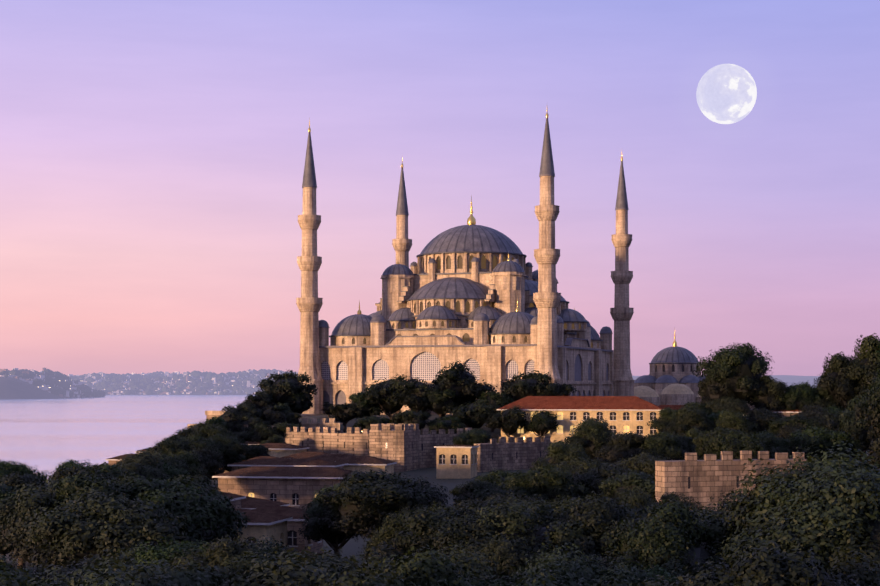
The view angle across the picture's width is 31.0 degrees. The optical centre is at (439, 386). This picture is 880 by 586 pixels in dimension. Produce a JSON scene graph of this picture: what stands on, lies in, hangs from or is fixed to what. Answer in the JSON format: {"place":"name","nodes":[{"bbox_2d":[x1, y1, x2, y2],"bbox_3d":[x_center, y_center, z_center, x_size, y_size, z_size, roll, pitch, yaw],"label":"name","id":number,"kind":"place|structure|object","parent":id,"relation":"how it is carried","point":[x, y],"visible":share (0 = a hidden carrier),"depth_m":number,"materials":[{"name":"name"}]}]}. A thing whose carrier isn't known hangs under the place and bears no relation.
{"place":"outdoors","nodes":[
{"label":"outdoors","id":0,"kind":"place"},
{"bbox_2d":[0,395,254,478],"bbox_3d":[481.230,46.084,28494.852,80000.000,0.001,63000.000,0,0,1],"label":"sea water","id":1,"kind":"structure","parent":0,"point":[45,434],"depth_m":1920.22,"materials":[{"name":"purple liquid"}]},
{"bbox_2d":[0,375,868,569],"bbox_3d":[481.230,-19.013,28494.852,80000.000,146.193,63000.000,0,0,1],"label":"ground","id":2,"kind":"structure","parent":0,"point":[11,388],"depth_m":321.49,"materials":[{"name":"grey"}]},
{"bbox_2d":[0,483,21,561],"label":"tree","id":3,"kind":"object","parent":2,"relation":"on","point":[3,491],"visible":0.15,"depth_m":128.33,"materials":[{"name":"green plant"}]},
{"bbox_2d":[0,554,42,585],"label":"tree","id":4,"kind":"object","parent":2,"relation":"on","point":[12,573],"visible":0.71,"depth_m":61.91,"materials":[{"name":"green plant"}]},
{"bbox_2d":[0,459,48,482],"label":"tree","id":5,"kind":"object","parent":2,"relation":"on","point":[6,468],"visible":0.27,"depth_m":210.96,"materials":[{"name":"green plant"}]},
{"bbox_2d":[0,471,57,567],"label":"tree","id":6,"kind":"object","parent":2,"relation":"on","point":[19,481],"visible":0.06,"depth_m":136.22,"materials":[{"name":"green plant"}]},
{"bbox_2d":[0,477,71,565],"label":"tree","id":7,"kind":"object","parent":2,"relation":"on","point":[27,502],"visible":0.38,"depth_m":116.17,"materials":[{"name":"green plant"}]},
{"bbox_2d":[14,553,128,585],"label":"tree","id":8,"kind":"object","parent":2,"relation":"on","point":[64,568],"visible":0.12,"depth_m":67.40,"materials":[{"name":"green plant"}]},
{"bbox_2d":[20,470,131,548],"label":"tree","id":9,"kind":"object","parent":2,"relation":"on","point":[73,486],"visible":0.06,"depth_m":116.03,"materials":[{"name":"green plant"}]},
{"bbox_2d":[0,548,160,585],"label":"tree","id":10,"kind":"object","parent":2,"relation":"on","point":[121,562],"visible":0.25,"depth_m":55.27,"materials":[{"name":"green plant"}]},
{"bbox_2d":[45,464,124,482],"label":"tree","id":11,"kind":"object","parent":2,"relation":"on","point":[61,472],"visible":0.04,"depth_m":146.65,"materials":[{"name":"green plant"}]},
{"bbox_2d":[20,487,191,568],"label":"tree","id":12,"kind":"object","parent":2,"relation":"on","point":[95,523],"visible":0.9,"depth_m":105.83,"materials":[{"name":"green plant"}]},
{"bbox_2d":[27,556,230,585],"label":"tree","id":13,"kind":"object","parent":2,"relation":"on","point":[94,577],"visible":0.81,"depth_m":53.64,"materials":[{"name":"green plant"}]},
{"bbox_2d":[113,450,170,477],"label":"tree","id":14,"kind":"object","parent":2,"relation":"on","point":[146,458],"visible":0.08,"depth_m":180.90,"materials":[{"name":"green plant"}]},
{"bbox_2d":[116,461,167,480],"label":"tree","id":15,"kind":"object","parent":2,"relation":"on","point":[136,467],"visible":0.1,"depth_m":175.27,"materials":[{"name":"green plant"}]},
{"bbox_2d":[0,368,297,397],"bbox_3d":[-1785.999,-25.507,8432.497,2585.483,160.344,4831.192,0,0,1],"label":"shore city","id":16,"kind":"object","parent":2,"relation":"on","point":[69,385],"visible":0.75,"depth_m":8645.05},
{"bbox_2d":[119,475,219,528],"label":"tree","id":17,"kind":"object","parent":2,"relation":"on","point":[138,487],"visible":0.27,"depth_m":117.22,"materials":[{"name":"green plant"}]},
{"bbox_2d":[134,536,213,569],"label":"tree","id":18,"kind":"object","parent":2,"relation":"on","point":[184,545],"visible":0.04,"depth_m":84.24,"materials":[{"name":"green plant"}]},
{"bbox_2d":[147,434,207,471],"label":"tree","id":19,"kind":"object","parent":2,"relation":"on","point":[172,444],"visible":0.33,"depth_m":204.14,"materials":[{"name":"green plant"}]},
{"bbox_2d":[168,449,209,482],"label":"tree","id":20,"kind":"object","parent":2,"relation":"on","point":[184,455],"visible":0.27,"depth_m":192.85,"materials":[{"name":"green plant"}]},
{"bbox_2d":[134,477,250,547],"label":"tree","id":21,"kind":"object","parent":2,"relation":"on","point":[199,525],"visible":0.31,"depth_m":116.60,"materials":[{"name":"green plant"}]},
{"bbox_2d":[163,472,236,540],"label":"tree","id":22,"kind":"object","parent":2,"relation":"on","point":[199,479],"visible":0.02,"depth_m":122.78,"materials":[{"name":"green plant"}]},
{"bbox_2d":[178,433,225,460],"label":"tree","id":23,"kind":"object","parent":2,"relation":"on","point":[200,441],"visible":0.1,"depth_m":218.44,"materials":[{"name":"green plant"}]},
{"bbox_2d":[193,446,225,481],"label":"tree","id":24,"kind":"object","parent":2,"relation":"on","point":[211,458],"visible":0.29,"depth_m":210.00,"materials":[{"name":"green plant"}]},
{"bbox_2d":[188,423,236,439],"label":"tree","id":25,"kind":"object","parent":2,"relation":"on","point":[207,430],"visible":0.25,"depth_m":247.63,"materials":[{"name":"green plant"}]},
{"bbox_2d":[164,534,271,570],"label":"tree","id":26,"kind":"object","parent":2,"relation":"on","point":[222,550],"visible":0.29,"depth_m":78.73,"materials":[{"name":"green plant"}]},
{"bbox_2d":[205,433,249,472],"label":"tree","id":27,"kind":"object","parent":2,"relation":"on","point":[233,447],"visible":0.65,"depth_m":229.19,"materials":[{"name":"green plant"}]},
{"bbox_2d":[112,546,352,585],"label":"tree","id":28,"kind":"object","parent":2,"relation":"on","point":[300,575],"visible":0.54,"depth_m":54.54,"materials":[{"name":"green plant"}]},
{"bbox_2d":[219,405,250,425],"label":"tree","id":29,"kind":"object","parent":2,"relation":"on","point":[231,414],"visible":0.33,"depth_m":291.58,"materials":[{"name":"green plant"}]},
{"bbox_2d":[242,391,278,411],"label":"tree","id":30,"kind":"object","parent":2,"relation":"on","point":[261,400],"visible":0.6,"depth_m":301.26,"materials":[{"name":"green plant"}]},
{"bbox_2d":[248,423,280,442],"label":"tree","id":31,"kind":"object","parent":2,"relation":"on","point":[259,433],"visible":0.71,"depth_m":281.80,"materials":[{"name":"green plant"}]},
{"bbox_2d":[205,535,332,576],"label":"tree","id":32,"kind":"object","parent":2,"relation":"on","point":[242,559],"visible":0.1,"depth_m":77.46,"materials":[{"name":"green plant"}]},
{"bbox_2d":[257,405,287,425],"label":"tree","id":33,"kind":"object","parent":2,"relation":"on","point":[270,415],"visible":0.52,"depth_m":295.36,"materials":[{"name":"green plant"}]},
{"bbox_2d":[213,537,351,576],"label":"tree","id":34,"kind":"object","parent":2,"relation":"on","point":[254,556],"visible":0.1,"depth_m":78.52,"materials":[{"name":"green plant"}]},
{"bbox_2d":[256,369,318,404],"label":"tree","id":35,"kind":"object","parent":2,"relation":"on","point":[281,389],"visible":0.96,"depth_m":306.69,"materials":[{"name":"green plant"}]},
{"bbox_2d":[211,546,381,585],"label":"tree","id":36,"kind":"object","parent":2,"relation":"on","point":[341,564],"visible":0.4,"depth_m":58.02,"materials":[{"name":"green plant"}]},
{"bbox_2d":[213,556,408,585],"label":"tree","id":37,"kind":"object","parent":2,"relation":"on","point":[236,582],"visible":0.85,"depth_m":53.70,"materials":[{"name":"green plant"}]},
{"bbox_2d":[297,483,361,557],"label":"tree","id":38,"kind":"object","parent":2,"relation":"on","point":[332,538],"visible":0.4,"depth_m":149.38,"materials":[{"name":"green plant"}]},
{"bbox_2d":[329,402,363,432],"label":"tree","id":39,"kind":"object","parent":2,"relation":"on","point":[344,413],"visible":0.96,"depth_m":301.95,"materials":[{"name":"green plant"}]},
{"bbox_2d":[348,392,386,417],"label":"tree","id":40,"kind":"object","parent":2,"relation":"on","point":[369,410],"visible":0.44,"depth_m":302.74,"materials":[{"name":"green plant"}]},
{"bbox_2d":[318,469,449,543],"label":"tree","id":41,"kind":"object","parent":2,"relation":"on","point":[365,501],"visible":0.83,"depth_m":145.36,"materials":[{"name":"green plant"}]},
{"bbox_2d":[359,373,417,422],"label":"tree","id":42,"kind":"object","parent":2,"relation":"on","point":[387,391],"visible":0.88,"depth_m":302.12,"materials":[{"name":"green plant"}]},
{"bbox_2d":[356,501,454,563],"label":"tree","id":43,"kind":"object","parent":2,"relation":"on","point":[388,530],"visible":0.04,"depth_m":108.16,"materials":[{"name":"green plant"}]},
{"bbox_2d":[389,408,431,430],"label":"tree","id":44,"kind":"object","parent":2,"relation":"on","point":[420,418],"visible":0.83,"depth_m":288.95,"materials":[{"name":"green plant"}]},
{"bbox_2d":[352,544,476,585],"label":"tree","id":45,"kind":"object","parent":2,"relation":"on","point":[424,569],"visible":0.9,"depth_m":55.67,"materials":[{"name":"green plant"}]},
{"bbox_2d":[329,541,502,582],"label":"tree","id":46,"kind":"object","parent":2,"relation":"on","point":[471,563],"visible":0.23,"depth_m":70.73,"materials":[{"name":"green plant"}]},
{"bbox_2d":[396,377,443,412],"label":"tree","id":47,"kind":"object","parent":2,"relation":"on","point":[418,400],"visible":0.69,"depth_m":302.38,"materials":[{"name":"green plant"}]},
{"bbox_2d":[358,499,525,566],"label":"tree","id":48,"kind":"object","parent":2,"relation":"on","point":[435,530],"visible":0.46,"depth_m":87.73,"materials":[{"name":"green plant"}]},
{"bbox_2d":[428,388,457,419],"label":"tree","id":49,"kind":"object","parent":2,"relation":"on","point":[438,408],"visible":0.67,"depth_m":302.48,"materials":[{"name":"green plant"}]},
{"bbox_2d":[426,415,465,433],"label":"tree","id":50,"kind":"object","parent":2,"relation":"on","point":[446,423],"visible":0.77,"depth_m":289.03,"materials":[{"name":"green plant"}]},
{"bbox_2d":[106,332,807,557],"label":"old town buildings","id":51,"kind":"structure","parent":2,"relation":"on","point":[272,494],"depth_m":258.73,"materials":[{"name":"stone"}]},
{"bbox_2d":[429,360,496,423],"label":"tree","id":52,"kind":"object","parent":2,"relation":"on","point":[459,379],"visible":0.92,"depth_m":303.94,"materials":[{"name":"green plant"}]},
{"bbox_2d":[296,108,634,414],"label":"mosque","id":53,"kind":"structure","parent":2,"relation":"on","point":[488,304],"depth_m":351.49,"materials":[{"name":"stone"}]},
{"bbox_2d":[452,428,492,444],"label":"tree","id":54,"kind":"object","parent":2,"relation":"on","point":[473,436],"visible":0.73,"depth_m":262.71,"materials":[{"name":"green plant"}]},
{"bbox_2d":[450,399,495,429],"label":"tree","id":55,"kind":"object","parent":2,"relation":"on","point":[475,415],"visible":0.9,"depth_m":292.64,"materials":[{"name":"green plant"}]},
{"bbox_2d":[449,479,514,505],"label":"tree","id":56,"kind":"object","parent":2,"relation":"on","point":[480,489],"visible":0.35,"depth_m":159.42,"materials":[{"name":"green plant"}]},
{"bbox_2d":[469,390,515,431],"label":"tree","id":57,"kind":"object","parent":2,"relation":"on","point":[497,399],"visible":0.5,"depth_m":303.18,"materials":[{"name":"green plant"}]},
{"bbox_2d":[445,492,542,513],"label":"tree","id":58,"kind":"object","parent":2,"relation":"on","point":[497,498],"depth_m":113.24,"materials":[{"name":"green plant"}]},
{"bbox_2d":[465,468,522,486],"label":"tree","id":59,"kind":"object","parent":2,"relation":"on","point":[498,476],"visible":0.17,"depth_m":183.65,"materials":[{"name":"green plant"}]},
{"bbox_2d":[485,405,527,436],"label":"tree","id":60,"kind":"object","parent":2,"relation":"on","point":[508,421],"visible":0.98,"depth_m":288.91,"materials":[{"name":"green plant"}]},
{"bbox_2d":[463,563,556,585],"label":"tree","id":61,"kind":"object","parent":2,"relation":"on","point":[494,582],"visible":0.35,"depth_m":64.03,"materials":[{"name":"green plant"}]},
{"bbox_2d":[466,533,557,584],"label":"tree","id":62,"kind":"object","parent":2,"relation":"on","point":[506,553],"visible":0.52,"depth_m":81.45,"materials":[{"name":"green plant"}]},
{"bbox_2d":[500,469,551,501],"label":"tree","id":63,"kind":"object","parent":2,"relation":"on","point":[514,483],"visible":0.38,"depth_m":167.42,"materials":[{"name":"green plant"}]},
{"bbox_2d":[444,494,613,562],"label":"tree","id":64,"kind":"object","parent":2,"relation":"on","point":[537,533],"visible":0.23,"depth_m":86.12,"materials":[{"name":"green plant"}]},
{"bbox_2d":[500,369,558,400],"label":"tree","id":65,"kind":"object","parent":2,"relation":"on","point":[527,384],"visible":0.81,"depth_m":305.35,"materials":[{"name":"green plant"}]},
{"bbox_2d":[520,408,559,441],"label":"tree","id":66,"kind":"object","parent":2,"relation":"on","point":[541,424],"visible":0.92,"depth_m":289.11,"materials":[{"name":"green plant"}]},
{"bbox_2d":[512,495,580,520],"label":"tree","id":67,"kind":"object","parent":2,"relation":"on","point":[569,500],"visible":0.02,"depth_m":109.14,"materials":[{"name":"green plant"}]},
{"bbox_2d":[520,464,596,503],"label":"tree","id":68,"kind":"object","parent":2,"relation":"on","point":[554,482],"visible":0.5,"depth_m":166.61,"materials":[{"name":"green plant"}]},
{"bbox_2d":[528,440,591,470],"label":"tree","id":69,"kind":"object","parent":2,"relation":"on","point":[560,452],"visible":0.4,"depth_m":202.93,"materials":[{"name":"green plant"}]},
{"bbox_2d":[542,568,604,585],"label":"tree","id":70,"kind":"object","parent":2,"relation":"on","point":[570,581],"visible":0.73,"depth_m":60.82,"materials":[{"name":"green plant"}]},
{"bbox_2d":[496,567,666,585],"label":"tree","id":71,"kind":"object","parent":2,"relation":"on","point":[549,583],"visible":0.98,"depth_m":54.17,"materials":[{"name":"green plant"}]},
{"bbox_2d":[556,456,614,478],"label":"tree","id":72,"kind":"object","parent":2,"relation":"on","point":[576,466],"visible":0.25,"depth_m":191.59,"materials":[{"name":"green plant"}]},
{"bbox_2d":[506,543,671,585],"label":"tree","id":73,"kind":"object","parent":2,"relation":"on","point":[580,568],"visible":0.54,"depth_m":67.82,"materials":[{"name":"green plant"}]},
{"bbox_2d":[564,417,617,459],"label":"tree","id":74,"kind":"object","parent":2,"relation":"on","point":[592,434],"visible":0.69,"depth_m":242.22,"materials":[{"name":"green plant"}]},
{"bbox_2d":[542,491,650,564],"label":"tree","id":75,"kind":"object","parent":2,"relation":"on","point":[599,513],"visible":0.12,"depth_m":86.74,"materials":[{"name":"green plant"}]},
{"bbox_2d":[571,463,640,501],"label":"tree","id":76,"kind":"object","parent":2,"relation":"on","point":[590,479],"visible":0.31,"depth_m":170.91,"materials":[{"name":"green plant"}]},
{"bbox_2d":[593,431,656,463],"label":"tree","id":77,"kind":"object","parent":2,"relation":"on","point":[623,445],"visible":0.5,"depth_m":214.84,"materials":[{"name":"green plant"}]},
{"bbox_2d":[598,470,654,506],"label":"tree","id":78,"kind":"object","parent":2,"relation":"on","point":[613,488],"visible":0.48,"depth_m":161.16,"materials":[{"name":"green plant"}]},
{"bbox_2d":[611,451,674,477],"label":"tree","id":79,"kind":"object","parent":2,"relation":"on","point":[644,463],"visible":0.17,"depth_m":184.55,"materials":[{"name":"green plant"}]},
{"bbox_2d":[572,497,728,578],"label":"tree","id":80,"kind":"object","parent":2,"relation":"on","point":[671,534],"visible":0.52,"depth_m":77.34,"materials":[{"name":"green plant"}]},
{"bbox_2d":[615,486,701,514],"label":"tree","id":81,"kind":"object","parent":2,"relation":"on","point":[634,498],"visible":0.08,"depth_m":119.55,"materials":[{"name":"green plant"}]},
{"bbox_2d":[647,407,680,431],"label":"tree","id":82,"kind":"object","parent":2,"relation":"on","point":[667,416],"visible":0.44,"depth_m":284.64,"materials":[{"name":"green plant"}]},
{"bbox_2d":[639,430,691,459],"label":"tree","id":83,"kind":"object","parent":2,"relation":"on","point":[661,444],"visible":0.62,"depth_m":214.51,"materials":[{"name":"green plant"}]},
{"bbox_2d":[661,406,715,435],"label":"tree","id":84,"kind":"object","parent":2,"relation":"on","point":[690,418],"visible":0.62,"depth_m":273.94,"materials":[{"name":"green plant"}]},
{"bbox_2d":[697,374,736,402],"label":"tree","id":85,"kind":"object","parent":2,"relation":"on","point":[711,389],"visible":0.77,"depth_m":296.18,"materials":[{"name":"green plant"}]},
{"bbox_2d":[692,426,746,459],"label":"tree","id":86,"kind":"object","parent":2,"relation":"on","point":[700,439],"visible":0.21,"depth_m":209.81,"materials":[{"name":"green plant"}]},
{"bbox_2d":[696,512,755,566],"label":"tree","id":87,"kind":"object","parent":2,"relation":"on","point":[713,524],"visible":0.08,"depth_m":79.64,"materials":[{"name":"green plant"}]},
{"bbox_2d":[704,395,751,414],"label":"tree","id":88,"kind":"object","parent":2,"relation":"on","point":[726,403],"visible":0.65,"depth_m":291.24,"materials":[{"name":"green plant"}]},
{"bbox_2d":[693,342,774,404],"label":"tree","id":89,"kind":"object","parent":2,"relation":"on","point":[744,369],"visible":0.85,"depth_m":295.56,"materials":[{"name":"green plant"}]},
{"bbox_2d":[707,409,761,434],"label":"tree","id":90,"kind":"object","parent":2,"relation":"on","point":[730,419],"visible":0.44,"depth_m":271.82,"materials":[{"name":"green plant"}]},
{"bbox_2d":[702,428,779,459],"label":"tree","id":91,"kind":"object","parent":2,"relation":"on","point":[755,443],"visible":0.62,"depth_m":205.14,"materials":[{"name":"green plant"}]},
{"bbox_2d":[706,471,812,536],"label":"tree","id":92,"kind":"object","parent":2,"relation":"on","point":[721,508],"depth_m":87.56,"materials":[{"name":"green plant"}]},
{"bbox_2d":[662,540,863,585],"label":"tree","id":93,"kind":"object","parent":2,"relation":"on","point":[764,566],"visible":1,"depth_m":53.31,"materials":[{"name":"green plant"}]},
{"bbox_2d":[746,407,785,434],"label":"tree","id":94,"kind":"object","parent":2,"relation":"on","point":[761,418],"visible":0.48,"depth_m":275.23,"materials":[{"name":"green plant"}]},
{"bbox_2d":[749,374,787,414],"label":"tree","id":95,"kind":"object","parent":2,"relation":"on","point":[774,389],"visible":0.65,"depth_m":295.44,"materials":[{"name":"green plant"}]},
{"bbox_2d":[754,430,791,457],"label":"tree","id":96,"kind":"object","parent":2,"relation":"on","point":[782,443],"visible":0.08,"depth_m":214.27,"materials":[{"name":"green plant"}]},
{"bbox_2d":[692,455,879,580],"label":"tree","id":97,"kind":"object","parent":2,"relation":"on","point":[744,504],"visible":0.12,"depth_m":78.53,"materials":[{"name":"green plant"}]},
{"bbox_2d":[763,413,820,434],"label":"tree","id":98,"kind":"object","parent":2,"relation":"on","point":[800,421],"visible":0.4,"depth_m":258.55,"materials":[{"name":"green plant"}]},
{"bbox_2d":[711,546,879,585],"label":"tree","id":99,"kind":"object","parent":2,"relation":"on","point":[867,576],"visible":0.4,"depth_m":58.34,"materials":[{"name":"green plant"}]},
{"bbox_2d":[721,440,879,571],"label":"tree","id":100,"kind":"object","parent":2,"relation":"on","point":[806,531],"visible":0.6,"depth_m":74.39,"materials":[{"name":"green plant"}]},
{"bbox_2d":[784,381,824,415],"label":"tree","id":101,"kind":"object","parent":2,"relation":"on","point":[799,396],"visible":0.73,"depth_m":295.16,"materials":[{"name":"green plant"}]},
{"bbox_2d":[796,404,839,420],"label":"tree","id":102,"kind":"object","parent":2,"relation":"on","point":[810,411],"visible":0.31,"depth_m":275.79,"materials":[{"name":"green plant"}]},
{"bbox_2d":[786,425,864,465],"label":"tree","id":103,"kind":"object","parent":2,"relation":"on","point":[816,437],"visible":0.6,"depth_m":217.47,"materials":[{"name":"green plant"}]},
{"bbox_2d":[807,411,849,431],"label":"tree","id":104,"kind":"object","parent":2,"relation":"on","point":[829,420],"visible":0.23,"depth_m":255.85,"materials":[{"name":"green plant"}]},
{"bbox_2d":[813,351,868,409],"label":"tree","id":105,"kind":"object","parent":2,"relation":"on","point":[836,382],"visible":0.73,"depth_m":294.97,"materials":[{"name":"green plant"}]},
{"bbox_2d":[836,407,873,461],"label":"tree","id":106,"kind":"object","parent":2,"relation":"on","point":[858,429],"visible":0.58,"depth_m":253.92,"materials":[{"name":"green plant"}]},
{"bbox_2d":[843,333,879,387],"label":"tree","id":107,"kind":"object","parent":2,"relation":"on","point":[867,372],"visible":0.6,"depth_m":294.58,"materials":[{"name":"green plant"}]},
{"bbox_2d":[852,354,879,440],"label":"tree","id":108,"kind":"object","parent":2,"relation":"on","point":[870,411],"visible":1,"depth_m":218.16,"materials":[{"name":"green plant"}]},
{"bbox_2d":[0,0,879,375],"label":"sky","id":109,"kind":"structure","parent":0,"point":[153,152],"materials":[{"name":"purple"}]},
{"bbox_2d":[696,64,756,123],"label":"moon","id":110,"kind":"object","parent":109,"relation":"in","point":[726,93],"visible":1,"depth_m":14757.85,"materials":[{"name":"white"}]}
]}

